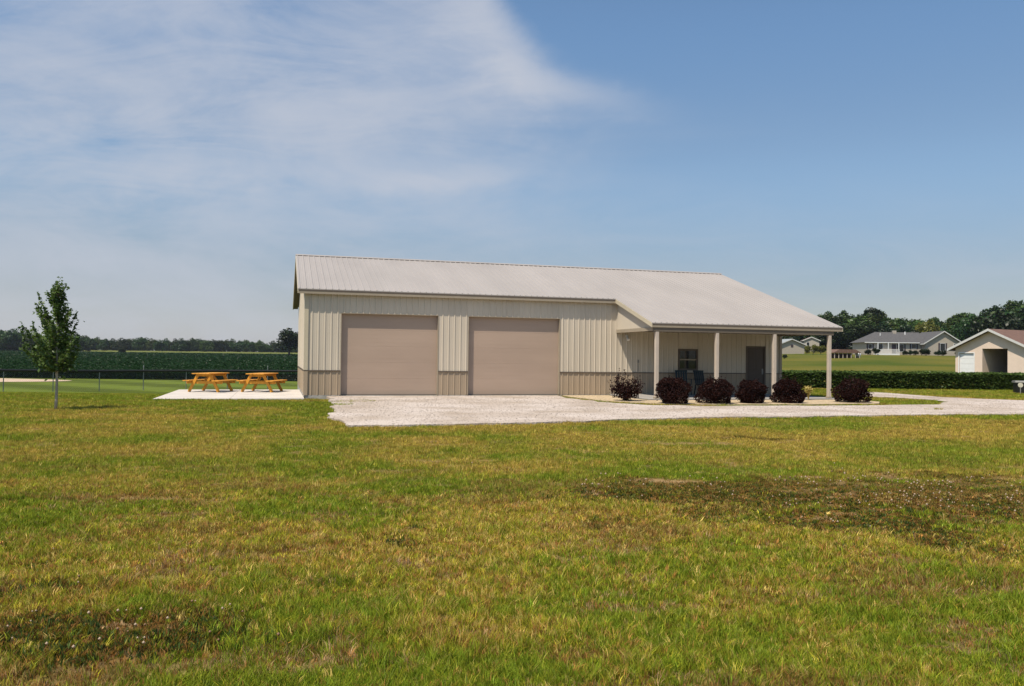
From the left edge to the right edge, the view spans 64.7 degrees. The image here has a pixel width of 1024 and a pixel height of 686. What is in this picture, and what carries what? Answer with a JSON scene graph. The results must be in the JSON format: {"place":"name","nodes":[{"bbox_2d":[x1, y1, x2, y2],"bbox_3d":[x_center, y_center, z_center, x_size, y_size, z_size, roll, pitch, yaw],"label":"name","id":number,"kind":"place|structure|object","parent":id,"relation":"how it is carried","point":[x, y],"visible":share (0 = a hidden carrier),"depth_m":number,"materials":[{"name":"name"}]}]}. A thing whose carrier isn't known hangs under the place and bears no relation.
{"place":"outdoors","nodes":[
{"label":"outdoors","id":0,"kind":"place"},
{"bbox_2d":[0,378,71,381],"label":"infield dirt","id":1,"kind":"structure","parent":0,"point":[19,380],"depth_m":65.65,"materials":[{"name":"beige soil"}]},
{"bbox_2d":[154,389,303,399],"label":"patio","id":2,"kind":"structure","parent":0,"point":[238,394],"depth_m":30.16,"materials":[{"name":"concrete"}]},
{"bbox_2d":[182,372,237,391],"bbox_3d":[-12.141,1.591,32.576,1.482,0.779,1.760,1,-1,6],"label":"picnic table","id":3,"kind":"object","parent":2,"relation":"on","point":[208,379],"visible":0.98,"depth_m":32.05,"materials":[{"name":"orange wood"}]},
{"bbox_2d":[236,373,286,391],"bbox_3d":[-10.221,1.623,33.076,1.482,0.779,1.760,1,-1,3],"label":"picnic table","id":4,"kind":"object","parent":2,"relation":"on","point":[255,382],"visible":0.99,"depth_m":32.52,"materials":[{"name":"orange wood"}]},
{"bbox_2d":[0,346,1023,685],"bbox_3d":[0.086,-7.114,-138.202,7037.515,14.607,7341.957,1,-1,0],"label":"ground","id":5,"kind":"structure","parent":0,"point":[812,360],"depth_m":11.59,"materials":[{"name":"green plant"}]},
{"bbox_2d":[0,328,22,350],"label":"tree","id":6,"kind":"object","parent":5,"relation":"on","point":[9,337],"visible":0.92,"depth_m":465.99,"materials":[{"name":"green plant"}]},
{"bbox_2d":[12,332,31,350],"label":"tree","id":7,"kind":"object","parent":5,"relation":"on","point":[19,344],"visible":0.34,"depth_m":470.56,"materials":[{"name":"green plant"}]},
{"bbox_2d":[25,334,36,350],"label":"tree","id":8,"kind":"object","parent":5,"relation":"on","point":[27,339],"visible":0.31,"depth_m":466.32,"materials":[{"name":"green plant"}]},
{"bbox_2d":[18,276,84,408],"bbox_3d":[-12.115,0.010,21.315,1.500,3.568,1.636,1,-1,0],"label":"young tree","id":9,"kind":"object","parent":5,"relation":"on","point":[60,359],"visible":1,"depth_m":21.25,"materials":[{"name":"green plant"}]},
{"bbox_2d":[69,336,90,350],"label":"tree","id":10,"kind":"object","parent":5,"relation":"on","point":[85,344],"visible":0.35,"depth_m":459.95,"materials":[{"name":"green plant"}]},
{"bbox_2d":[83,343,92,350],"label":"tree","id":11,"kind":"object","parent":5,"relation":"on","point":[89,348],"visible":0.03,"depth_m":514.59,"materials":[{"name":"green plant"}]},
{"bbox_2d":[84,337,99,349],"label":"tree","id":12,"kind":"object","parent":5,"relation":"on","point":[93,342],"visible":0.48,"depth_m":568.08,"materials":[{"name":"green plant"}]},
{"bbox_2d":[96,339,110,350],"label":"tree","id":13,"kind":"object","parent":5,"relation":"on","point":[104,344],"visible":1,"depth_m":566.89,"materials":[{"name":"green plant"}]},
{"bbox_2d":[108,338,117,349],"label":"tree","id":14,"kind":"object","parent":5,"relation":"on","point":[112,340],"visible":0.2,"depth_m":594.50,"materials":[{"name":"green plant"}]},
{"bbox_2d":[109,339,124,350],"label":"tree","id":15,"kind":"object","parent":5,"relation":"on","point":[113,346],"visible":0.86,"depth_m":569.34,"materials":[{"name":"green plant"}]},
{"bbox_2d":[116,337,132,350],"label":"tree","id":16,"kind":"object","parent":5,"relation":"on","point":[127,344],"visible":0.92,"depth_m":572.22,"materials":[{"name":"green plant"}]},
{"bbox_2d":[132,337,147,350],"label":"tree","id":17,"kind":"object","parent":5,"relation":"on","point":[142,341],"visible":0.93,"depth_m":596.06,"materials":[{"name":"green plant"}]},
{"bbox_2d":[0,350,297,380],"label":"bean field","id":18,"kind":"structure","parent":5,"relation":"on","point":[87,360],"depth_m":104.77,"materials":[{"name":"green plant"}]},
{"bbox_2d":[0,365,297,391],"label":"chain link fence","id":19,"kind":"object","parent":5,"relation":"on","point":[85,371],"visible":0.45,"depth_m":51.79,"materials":[{"name":"metal"}]},
{"bbox_2d":[145,338,157,350],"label":"tree","id":20,"kind":"object","parent":5,"relation":"on","point":[149,344],"visible":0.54,"depth_m":592.16,"materials":[{"name":"green plant"}]},
{"bbox_2d":[153,340,167,350],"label":"tree","id":21,"kind":"object","parent":5,"relation":"on","point":[159,345],"visible":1,"depth_m":570.21,"materials":[{"name":"green plant"}]},
{"bbox_2d":[161,338,169,350],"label":"tree","id":22,"kind":"object","parent":5,"relation":"on","point":[167,341],"visible":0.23,"depth_m":604.04,"materials":[{"name":"green plant"}]},
{"bbox_2d":[165,339,176,350],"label":"tree","id":23,"kind":"object","parent":5,"relation":"on","point":[171,343],"visible":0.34,"depth_m":586.54,"materials":[{"name":"green plant"}]},
{"bbox_2d":[170,338,189,350],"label":"tree","id":24,"kind":"object","parent":5,"relation":"on","point":[182,345],"visible":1,"depth_m":576.45,"materials":[{"name":"green plant"}]},
{"bbox_2d":[185,340,191,350],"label":"tree","id":25,"kind":"object","parent":5,"relation":"on","point":[190,343],"visible":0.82,"depth_m":582.08,"materials":[{"name":"green plant"}]},
{"bbox_2d":[187,338,196,350],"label":"tree","id":26,"kind":"object","parent":5,"relation":"on","point":[192,347],"visible":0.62,"depth_m":604.15,"materials":[{"name":"green plant"}]},
{"bbox_2d":[191,339,204,350],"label":"tree","id":27,"kind":"object","parent":5,"relation":"on","point":[197,341],"visible":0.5,"depth_m":602.68,"materials":[{"name":"green plant"}]},
{"bbox_2d":[199,340,213,351],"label":"tree","id":28,"kind":"object","parent":5,"relation":"on","point":[206,345],"visible":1,"depth_m":572.75,"materials":[{"name":"green plant"}]},
{"bbox_2d":[209,339,222,351],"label":"tree","id":29,"kind":"object","parent":5,"relation":"on","point":[215,342],"visible":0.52,"depth_m":587.64,"materials":[{"name":"green plant"}]},
{"bbox_2d":[214,340,226,351],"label":"tree","id":30,"kind":"object","parent":5,"relation":"on","point":[223,343],"visible":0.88,"depth_m":591.92,"materials":[{"name":"green plant"}]},
{"bbox_2d":[226,338,235,351],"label":"tree","id":31,"kind":"object","parent":5,"relation":"on","point":[230,348],"visible":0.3,"depth_m":609.21,"materials":[{"name":"green plant"}]},
{"bbox_2d":[229,340,247,351],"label":"tree","id":32,"kind":"object","parent":5,"relation":"on","point":[239,345],"visible":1,"depth_m":581.91,"materials":[{"name":"green plant"}]},
{"bbox_2d":[242,340,250,351],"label":"tree","id":33,"kind":"object","parent":5,"relation":"on","point":[246,342],"visible":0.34,"depth_m":607.93,"materials":[{"name":"green plant"}]},
{"bbox_2d":[246,341,255,351],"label":"tree","id":34,"kind":"object","parent":5,"relation":"on","point":[251,346],"visible":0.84,"depth_m":595.87,"materials":[{"name":"green plant"}]},
{"bbox_2d":[254,340,265,351],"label":"tree","id":35,"kind":"object","parent":5,"relation":"on","point":[259,345],"visible":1,"depth_m":585.90,"materials":[{"name":"green plant"}]},
{"bbox_2d":[263,343,271,351],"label":"tree","id":36,"kind":"object","parent":5,"relation":"on","point":[267,347],"visible":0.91,"depth_m":589.98,"materials":[{"name":"green plant"}]},
{"bbox_2d":[271,342,282,352],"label":"tree","id":37,"kind":"object","parent":5,"relation":"on","point":[274,347],"visible":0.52,"depth_m":585.28,"materials":[{"name":"green plant"}]},
{"bbox_2d":[276,328,297,354],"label":"lone tree","id":38,"kind":"object","parent":5,"relation":"on","point":[288,337],"visible":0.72,"depth_m":326.21,"materials":[{"name":"green plant"}]},
{"bbox_2d":[7,462,1022,648],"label":"clover flowers","id":39,"kind":"object","parent":5,"relation":"on","point":[278,633],"visible":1,"depth_m":8.79,"materials":[{"name":"white plant"}]},
{"bbox_2d":[293,254,842,399],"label":"metal building","id":40,"kind":"structure","parent":5,"relation":"on","point":[371,326],"depth_m":31.57,"materials":[{"name":"beige paint"}]},
{"bbox_2d":[340,313,438,394],"bbox_3d":[-4.542,0.428,30.058,3.615,3.004,0.220,1,-1,-16],"label":"garage door","id":41,"kind":"structure","parent":40,"relation":"in","point":[366,338],"depth_m":30.10,"materials":[{"name":"beige metal"}]},
{"bbox_2d":[467,316,559,394],"bbox_3d":[0.076,0.506,31.384,3.707,3.004,0.220,1,-1,-16],"label":"garage door","id":42,"kind":"structure","parent":40,"relation":"in","point":[534,369],"depth_m":31.43,"materials":[{"name":"beige metal"}]},
{"bbox_2d":[675,370,692,394],"bbox_3d":[6.880,1.593,32.490,0.600,0.989,0.638,1,-1,-5],"label":"patio chair","id":43,"kind":"object","parent":40,"relation":"on","point":[680,374],"visible":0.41,"depth_m":32.75,"materials":[{"name":"teal plastic"}]},
{"bbox_2d":[678,349,697,369],"bbox_3d":[7.247,0.687,33.368,0.900,0.880,0.115,1,-1,-16],"label":"window","id":44,"kind":"structure","parent":40,"relation":"in","point":[687,358],"depth_m":33.36,"materials":[{"name":"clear glass"}]},
{"bbox_2d":[693,370,712,394],"bbox_3d":[7.731,1.607,32.735,0.600,0.989,0.638,1,-1,-25],"label":"patio chair","id":45,"kind":"object","parent":40,"relation":"on","point":[698,376],"visible":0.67,"depth_m":32.92,"materials":[{"name":"teal plastic"}]},
{"bbox_2d":[746,346,765,390],"bbox_3d":[10.311,1.151,34.224,0.940,2.025,0.147,1,-1,-16],"label":"entry door","id":46,"kind":"structure","parent":40,"relation":"in","point":[755,355],"depth_m":34.25,"materials":[{"name":"metal"}]},
{"bbox_2d":[562,395,878,404],"bbox_3d":[7.757,2.146,29.517,11.570,0.120,5.518,1,-1,0],"label":"mulch bed","id":47,"kind":"object","parent":5,"relation":"on","point":[606,398],"visible":0.39,"depth_m":28.44,"materials":[{"name":"brown wood"}]},
{"bbox_2d":[609,369,644,400],"bbox_3d":[4.016,1.443,28.421,1.378,1.176,1.438,1,-1,4],"label":"barberry shrub","id":48,"kind":"object","parent":47,"relation":"on","point":[627,391],"visible":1,"depth_m":28.14,"materials":[{"name":"purple plant"}]},
{"bbox_2d":[654,376,692,403],"bbox_3d":[5.388,1.554,26.994,1.239,0.942,1.289,2,-1,-44],"label":"barberry shrub","id":49,"kind":"object","parent":47,"relation":"on","point":[669,390],"visible":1,"depth_m":26.78,"materials":[{"name":"purple plant"}]},
{"bbox_2d":[693,375,734,403],"bbox_3d":[6.859,1.557,27.392,1.519,0.982,1.422,1,-1,-29],"label":"barberry shrub","id":50,"kind":"object","parent":47,"relation":"on","point":[708,392],"visible":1,"depth_m":27.14,"materials":[{"name":"purple plant"}]},
{"bbox_2d":[734,378,768,403],"bbox_3d":[8.242,1.634,27.876,1.147,0.887,1.285,0,-1,36],"label":"barberry shrub","id":51,"kind":"object","parent":47,"relation":"on","point":[756,393],"visible":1,"depth_m":27.53,"materials":[{"name":"purple plant"}]},
{"bbox_2d":[769,376,806,402],"bbox_3d":[9.675,1.603,28.278,1.315,0.998,1.225,1,-1,-7],"label":"barberry shrub","id":52,"kind":"object","parent":47,"relation":"on","point":[785,391],"visible":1,"depth_m":28.00,"materials":[{"name":"purple plant"}]},
{"bbox_2d":[804,386,812,399],"bbox_3d":[11.116,1.855,30.318,0.367,0.572,0.350,0,-1,18],"label":"garden plant","id":53,"kind":"object","parent":47,"relation":"on","point":[809,389],"visible":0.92,"depth_m":30.28,"materials":[{"name":"yellow plant"}]},
{"bbox_2d":[830,376,873,402],"bbox_3d":[12.278,1.636,29.195,1.631,1.018,1.342,1,-1,-5],"label":"barberry shrub","id":54,"kind":"object","parent":47,"relation":"on","point":[847,392],"visible":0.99,"depth_m":28.90,"materials":[{"name":"purple plant"}]},
{"bbox_2d":[785,336,799,341],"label":"tree","id":55,"kind":"object","parent":5,"relation":"on","point":[794,337],"visible":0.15,"depth_m":254.66,"materials":[{"name":"green plant"}]},
{"bbox_2d":[782,339,806,353],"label":"house","id":56,"kind":"structure","parent":5,"relation":"on","point":[791,346],"depth_m":214.01,"materials":[{"name":"beige paint"}]},
{"bbox_2d":[804,345,811,352],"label":"yellow bush","id":57,"kind":"object","parent":5,"relation":"on","point":[807,348],"visible":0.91,"depth_m":221.22,"materials":[{"name":"green plant"}]},
{"bbox_2d":[800,337,820,348],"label":"hill house","id":58,"kind":"structure","parent":5,"relation":"on","point":[810,341],"depth_m":252.06,"materials":[{"name":"white paint"}]},
{"bbox_2d":[812,344,822,352],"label":"yellow bush","id":59,"kind":"object","parent":5,"relation":"on","point":[814,347],"visible":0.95,"depth_m":221.27,"materials":[{"name":"green plant"}]},
{"bbox_2d":[814,314,837,349],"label":"tree","id":60,"kind":"object","parent":5,"relation":"on","point":[828,317],"visible":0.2,"depth_m":263.04,"materials":[{"name":"green plant"}]},
{"bbox_2d":[815,324,847,348],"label":"tree","id":61,"kind":"object","parent":5,"relation":"on","point":[823,338],"visible":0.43,"depth_m":255.58,"materials":[{"name":"green plant"}]},
{"bbox_2d":[832,316,847,348],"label":"tree","id":62,"kind":"object","parent":5,"relation":"on","point":[839,319],"visible":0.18,"depth_m":270.25,"materials":[{"name":"green plant"}]},
{"bbox_2d":[836,314,848,323],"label":"tree","id":63,"kind":"object","parent":5,"relation":"on","point":[838,315],"visible":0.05,"depth_m":273.52,"materials":[{"name":"green plant"}]},
{"bbox_2d":[825,349,860,357],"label":"open shelter","id":64,"kind":"object","parent":5,"relation":"on","point":[841,353],"visible":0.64,"depth_m":149.63,"materials":[{"name":"brown wood"}]},
{"bbox_2d":[839,310,852,348],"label":"tree","id":65,"kind":"object","parent":5,"relation":"on","point":[844,312],"visible":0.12,"depth_m":286.97,"materials":[{"name":"green plant"}]},
{"bbox_2d":[833,321,871,346],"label":"tree","id":66,"kind":"object","parent":5,"relation":"on","point":[852,335],"visible":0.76,"depth_m":253.47,"materials":[{"name":"green plant"}]},
{"bbox_2d":[835,316,874,345],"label":"tree","id":67,"kind":"object","parent":5,"relation":"on","point":[852,320],"visible":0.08,"depth_m":270.53,"materials":[{"name":"green plant"}]},
{"bbox_2d":[847,313,880,326],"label":"tree","id":68,"kind":"object","parent":5,"relation":"on","point":[869,315],"visible":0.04,"depth_m":273.09,"materials":[{"name":"green plant"}]},
{"bbox_2d":[854,324,881,337],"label":"tree","id":69,"kind":"object","parent":5,"relation":"on","point":[870,330],"visible":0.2,"depth_m":253.26,"materials":[{"name":"green plant"}]},
{"bbox_2d":[864,349,871,354],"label":"foundation shrub","id":70,"kind":"object","parent":5,"relation":"on","point":[867,351],"visible":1,"depth_m":173.31,"materials":[{"name":"green plant"}]},
{"bbox_2d":[860,315,882,325],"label":"tree","id":71,"kind":"object","parent":5,"relation":"on","point":[876,321],"visible":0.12,"depth_m":272.14,"materials":[{"name":"green plant"}]},
{"bbox_2d":[866,307,879,316],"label":"tree","id":72,"kind":"object","parent":5,"relation":"on","point":[873,310],"visible":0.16,"depth_m":277.18,"materials":[{"name":"green plant"}]},
{"bbox_2d":[857,312,890,323],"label":"tree","id":73,"kind":"object","parent":5,"relation":"on","point":[883,314],"visible":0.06,"depth_m":277.11,"materials":[{"name":"green plant"}]},
{"bbox_2d":[862,324,892,335],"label":"tree","id":74,"kind":"object","parent":5,"relation":"on","point":[872,327],"visible":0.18,"depth_m":252.87,"materials":[{"name":"green plant"}]},
{"bbox_2d":[879,318,896,324],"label":"tree","id":75,"kind":"object","parent":5,"relation":"on","point":[882,320],"visible":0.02,"depth_m":274.72,"materials":[{"name":"green plant"}]},
{"bbox_2d":[878,321,898,330],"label":"tree","id":76,"kind":"object","parent":5,"relation":"on","point":[885,325],"visible":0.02,"depth_m":261.91,"materials":[{"name":"green plant"}]},
{"bbox_2d":[888,322,900,329],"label":"tree","id":77,"kind":"object","parent":5,"relation":"on","point":[893,326],"visible":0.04,"depth_m":270.75,"materials":[{"name":"green plant"}]},
{"bbox_2d":[893,322,910,331],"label":"tree","id":78,"kind":"object","parent":5,"relation":"on","point":[904,328],"visible":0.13,"depth_m":249.91,"materials":[{"name":"green plant"}]},
{"bbox_2d":[781,369,1023,389],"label":"hedge","id":79,"kind":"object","parent":5,"relation":"on","point":[814,378],"depth_m":44.45,"materials":[{"name":"green plant"}]},
{"bbox_2d":[850,331,960,355],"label":"long house","id":80,"kind":"structure","parent":5,"relation":"on","point":[892,343],"depth_m":176.53,"materials":[{"name":"beige plastic"}]},
{"bbox_2d":[867,344,873,348],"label":"window","id":81,"kind":"structure","parent":80,"relation":"in","point":[869,346],"depth_m":176.80,"materials":[{"name":"grey glass"}]},
{"bbox_2d":[897,344,905,351],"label":"window","id":82,"kind":"structure","parent":80,"relation":"in","point":[902,347],"depth_m":176.45,"materials":[{"name":"white paint"}]},
{"bbox_2d":[910,344,917,348],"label":"window","id":83,"kind":"structure","parent":80,"relation":"in","point":[912,346],"depth_m":176.32,"materials":[{"name":"grey glass"}]},
{"bbox_2d":[938,343,946,350],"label":"window","id":84,"kind":"structure","parent":80,"relation":"in","point":[941,346],"depth_m":174.44,"materials":[{"name":"white paint"}]},
{"bbox_2d":[896,321,918,328],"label":"tree","id":85,"kind":"object","parent":5,"relation":"on","point":[911,323],"visible":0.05,"depth_m":268.33,"materials":[{"name":"green plant"}]},
{"bbox_2d":[915,319,939,332],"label":"tree","id":86,"kind":"object","parent":5,"relation":"on","point":[928,327],"visible":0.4,"depth_m":249.28,"materials":[{"name":"green plant"}]},
{"bbox_2d":[928,317,939,322],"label":"tree","id":87,"kind":"object","parent":5,"relation":"on","point":[935,319],"visible":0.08,"depth_m":295.31,"materials":[{"name":"green plant"}]},
{"bbox_2d":[933,322,945,329],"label":"tree","id":88,"kind":"object","parent":5,"relation":"on","point":[940,324],"visible":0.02,"depth_m":267.42,"materials":[{"name":"green plant"}]},
{"bbox_2d":[937,321,952,332],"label":"tree","id":89,"kind":"object","parent":5,"relation":"on","point":[943,324],"visible":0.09,"depth_m":268.76,"materials":[{"name":"green plant"}]},
{"bbox_2d":[946,314,956,327],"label":"tree","id":90,"kind":"object","parent":5,"relation":"on","point":[952,317],"visible":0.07,"depth_m":274.39,"materials":[{"name":"green plant"}]},
{"bbox_2d":[950,313,970,327],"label":"tree","id":91,"kind":"object","parent":5,"relation":"on","point":[957,318],"visible":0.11,"depth_m":269.04,"materials":[{"name":"green plant"}]},
{"bbox_2d":[949,313,977,341],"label":"tree","id":92,"kind":"object","parent":5,"relation":"on","point":[962,331],"visible":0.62,"depth_m":231.86,"materials":[{"name":"green plant"}]},
{"bbox_2d":[947,329,1023,372],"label":"garage building","id":93,"kind":"structure","parent":5,"relation":"on","point":[994,350],"depth_m":81.02,"materials":[{"name":"paint"}]},
{"bbox_2d":[958,352,974,372],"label":"garage door","id":94,"kind":"structure","parent":93,"relation":"in","point":[967,361],"depth_m":82.14,"materials":[{"name":"white paint"}]},
{"bbox_2d":[979,304,1008,315],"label":"tree","id":95,"kind":"object","parent":5,"relation":"on","point":[995,308],"visible":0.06,"depth_m":286.60,"materials":[{"name":"green plant"}]},
{"bbox_2d":[969,309,1023,335],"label":"tree","id":96,"kind":"object","parent":5,"relation":"on","point":[1007,321],"visible":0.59,"depth_m":204.04,"materials":[{"name":"green plant"}]},
{"bbox_2d":[975,311,1017,321],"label":"tree","id":97,"kind":"object","parent":5,"relation":"on","point":[998,314],"depth_m":257.39,"materials":[{"name":"green plant"}]},
{"bbox_2d":[1004,300,1015,309],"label":"tree","id":98,"kind":"object","parent":5,"relation":"on","point":[1008,304],"visible":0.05,"depth_m":286.07,"materials":[{"name":"green plant"}]},
{"bbox_2d":[1008,308,1023,328],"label":"tree","id":99,"kind":"object","parent":5,"relation":"on","point":[1021,316],"visible":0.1,"depth_m":208.99,"materials":[{"name":"green plant"}]},
{"bbox_2d":[1008,305,1023,313],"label":"tree","id":100,"kind":"object","parent":5,"relation":"on","point":[1015,309],"visible":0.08,"depth_m":270.66,"materials":[{"name":"green plant"}]},
{"bbox_2d":[1009,300,1023,310],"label":"tree","id":101,"kind":"object","parent":5,"relation":"on","point":[1016,304],"visible":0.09,"depth_m":281.88,"materials":[{"name":"green plant"}]},
{"bbox_2d":[1012,380,1023,392],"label":"utility box","id":102,"kind":"object","parent":5,"relation":"on","point":[1016,388],"visible":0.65,"depth_m":40.44,"materials":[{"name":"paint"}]},
{"bbox_2d":[0,0,1023,351],"label":"sky","id":103,"kind":"structure","parent":0,"point":[173,162],"materials":[{"name":"blue"}]},
{"bbox_2d":[326,392,1023,426],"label":"gravel driveway","id":104,"kind":"structure","parent":0,"point":[380,420],"depth_m":23.47,"materials":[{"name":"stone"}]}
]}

